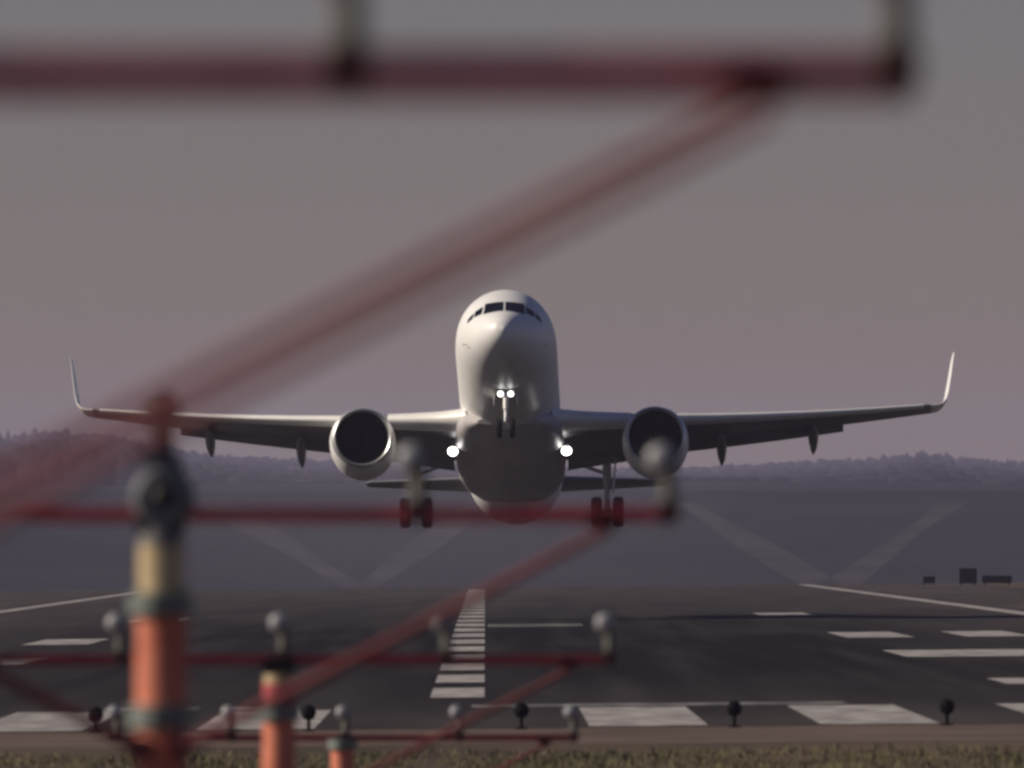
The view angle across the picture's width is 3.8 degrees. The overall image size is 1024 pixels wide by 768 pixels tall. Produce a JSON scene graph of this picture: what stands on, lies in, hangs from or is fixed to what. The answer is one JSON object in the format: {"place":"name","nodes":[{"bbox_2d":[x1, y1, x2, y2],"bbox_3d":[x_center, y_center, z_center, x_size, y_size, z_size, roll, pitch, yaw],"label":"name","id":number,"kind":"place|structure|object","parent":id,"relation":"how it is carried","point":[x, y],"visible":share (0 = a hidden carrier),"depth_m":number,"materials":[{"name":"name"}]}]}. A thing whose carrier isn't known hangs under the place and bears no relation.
{"place":"outdoors","nodes":[
{"label":"outdoors","id":0,"kind":"place"},
{"bbox_2d":[0,482,1023,591],"bbox_3d":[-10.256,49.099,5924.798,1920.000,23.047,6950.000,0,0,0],"label":"hillside","id":1,"kind":"structure","parent":0,"point":[829,529],"depth_m":2771.33,"materials":[{"name":"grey plant"}]},
{"bbox_2d":[70,290,953,527],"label":"airliner","id":2,"kind":"object","parent":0,"point":[509,433],"visible":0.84,"depth_m":613.86,"materials":[{"name":"white paint"}]},
{"bbox_2d":[0,739,1023,767],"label":"grass","id":3,"kind":"structure","parent":0,"point":[626,758],"depth_m":225.62,"materials":[{"name":"green plant"}]},
{"bbox_2d":[0,583,1023,767],"bbox_3d":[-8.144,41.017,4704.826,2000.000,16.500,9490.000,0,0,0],"label":"ground","id":4,"kind":"structure","parent":0,"point":[930,746],"depth_m":236.16,"materials":[{"name":"green plant"}]},
{"bbox_2d":[0,613,616,767],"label":"approach light mast","id":5,"kind":"object","parent":4,"relation":"on","point":[278,738],"visible":0.94,"depth_m":95.66,"materials":[{"name":"red metal"}]},
{"bbox_2d":[0,397,678,767],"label":"approach light mast","id":6,"kind":"object","parent":4,"relation":"on","point":[162,511],"visible":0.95,"depth_m":62.31,"materials":[{"name":"red metal"}]},
{"bbox_2d":[107,705,578,767],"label":"approach light mast","id":7,"kind":"object","parent":4,"relation":"on","point":[342,746],"visible":0.93,"depth_m":136.75,"materials":[{"name":"red metal"}]},
{"bbox_2d":[0,0,920,525],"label":"approach light mast","id":8,"kind":"object","parent":4,"relation":"on","point":[346,66],"visible":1,"depth_m":28.38,"materials":[{"name":"red metal"}]},
{"bbox_2d":[0,584,1023,732],"bbox_3d":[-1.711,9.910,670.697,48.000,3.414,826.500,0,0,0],"label":"runway","id":9,"kind":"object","parent":4,"relation":"on","point":[699,643],"visible":0.86,"depth_m":441.56,"materials":[{"name":"grey asphalt"}]},
{"bbox_2d":[430,590,484,697],"bbox_3d":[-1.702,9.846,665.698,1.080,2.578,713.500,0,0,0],"label":"centreline stripes","id":10,"kind":"object","parent":9,"relation":"on","point":[456,692],"visible":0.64,"depth_m":386.57,"materials":[{"name":"white paint"}]},
{"bbox_2d":[103,701,846,710],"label":"threshold line","id":11,"kind":"object","parent":9,"relation":"on","point":[644,704],"visible":0.73,"depth_m":292.36,"materials":[{"name":"white paint"}]},
{"bbox_2d":[0,703,1023,731],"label":"threshold stripes","id":12,"kind":"object","parent":9,"relation":"on","point":[608,716],"visible":0.9,"depth_m":271.44,"materials":[{"name":"white paint"}]},
{"bbox_2d":[0,584,1023,614],"bbox_3d":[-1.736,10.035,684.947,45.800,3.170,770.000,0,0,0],"label":"runway edge line","id":13,"kind":"object","parent":9,"relation":"on","point":[848,590],"visible":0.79,"depth_m":803.01,"materials":[{"name":"white paint"}]},
{"bbox_2d":[23,612,1023,683],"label":"touchdown markings","id":14,"kind":"object","parent":9,"relation":"on","point":[966,652],"visible":0.81,"depth_m":489.96,"materials":[{"name":"white paint"}]},
{"bbox_2d":[488,623,582,626],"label":"faded cross line","id":15,"kind":"object","parent":9,"relation":"on","point":[516,625],"visible":1,"depth_m":576.23,"materials":[{"name":"white paint"}]},
{"bbox_2d":[0,724,1023,749],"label":"blast pad","id":16,"kind":"object","parent":4,"relation":"on","point":[740,734],"visible":0.67,"depth_m":248.69,"materials":[{"name":"grey asphalt"}]},
{"bbox_2d":[88,706,102,732],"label":"threshold light","id":17,"kind":"object","parent":16,"relation":"on","point":[96,712],"visible":0.56,"depth_m":256.47,"materials":[{"name":"black metal"}]},
{"bbox_2d":[301,704,315,730],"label":"threshold light","id":18,"kind":"object","parent":16,"relation":"on","point":[308,712],"visible":1,"depth_m":256.48,"materials":[{"name":"black metal"}]},
{"bbox_2d":[514,702,528,728],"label":"threshold light","id":19,"kind":"object","parent":16,"relation":"on","point":[521,710],"visible":1,"depth_m":256.49,"materials":[{"name":"black metal"}]},
{"bbox_2d":[727,701,741,726],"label":"threshold light","id":20,"kind":"object","parent":16,"relation":"on","point":[734,709],"visible":1,"depth_m":256.50,"materials":[{"name":"black metal"}]},
{"bbox_2d":[940,699,954,725],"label":"threshold light","id":21,"kind":"object","parent":16,"relation":"on","point":[947,706],"visible":1,"depth_m":256.50,"materials":[{"name":"black metal"}]},
{"bbox_2d":[0,583,1023,608],"bbox_3d":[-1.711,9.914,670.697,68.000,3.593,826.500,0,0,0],"label":"runway shoulder","id":22,"kind":"object","parent":4,"relation":"on","point":[1008,596],"visible":0.95,"depth_m":934.04},
{"bbox_2d":[982,576,1011,584],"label":"airfield sign","id":23,"kind":"object","parent":22,"relation":"on","point":[996,579],"visible":0.83,"depth_m":1029.87,"materials":[{"name":"black metal"}]},
{"bbox_2d":[923,576,934,584],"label":"airfield sign","id":24,"kind":"object","parent":4,"relation":"on","point":[928,579],"visible":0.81,"depth_m":1044.86,"materials":[{"name":"black metal"}]},
{"bbox_2d":[959,568,976,584],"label":"airfield sign","id":25,"kind":"object","parent":4,"relation":"on","point":[967,575],"visible":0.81,"depth_m":1029.87,"materials":[{"name":"black metal"}]},
{"bbox_2d":[0,428,1023,486],"bbox_3d":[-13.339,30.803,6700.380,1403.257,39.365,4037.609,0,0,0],"label":"wood","id":26,"kind":"object","parent":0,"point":[921,466],"visible":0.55,"depth_m":5889.03,"materials":[{"name":"green plant"}]},
{"bbox_2d":[0,0,1023,469],"label":"sky","id":27,"kind":"structure","parent":0,"point":[827,256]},
{"bbox_2d":[198,503,965,588],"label":"gravel track","id":28,"kind":"structure","parent":0,"point":[756,547],"depth_m":2732.05,"materials":[{"name":"grey gravel"}]}
]}

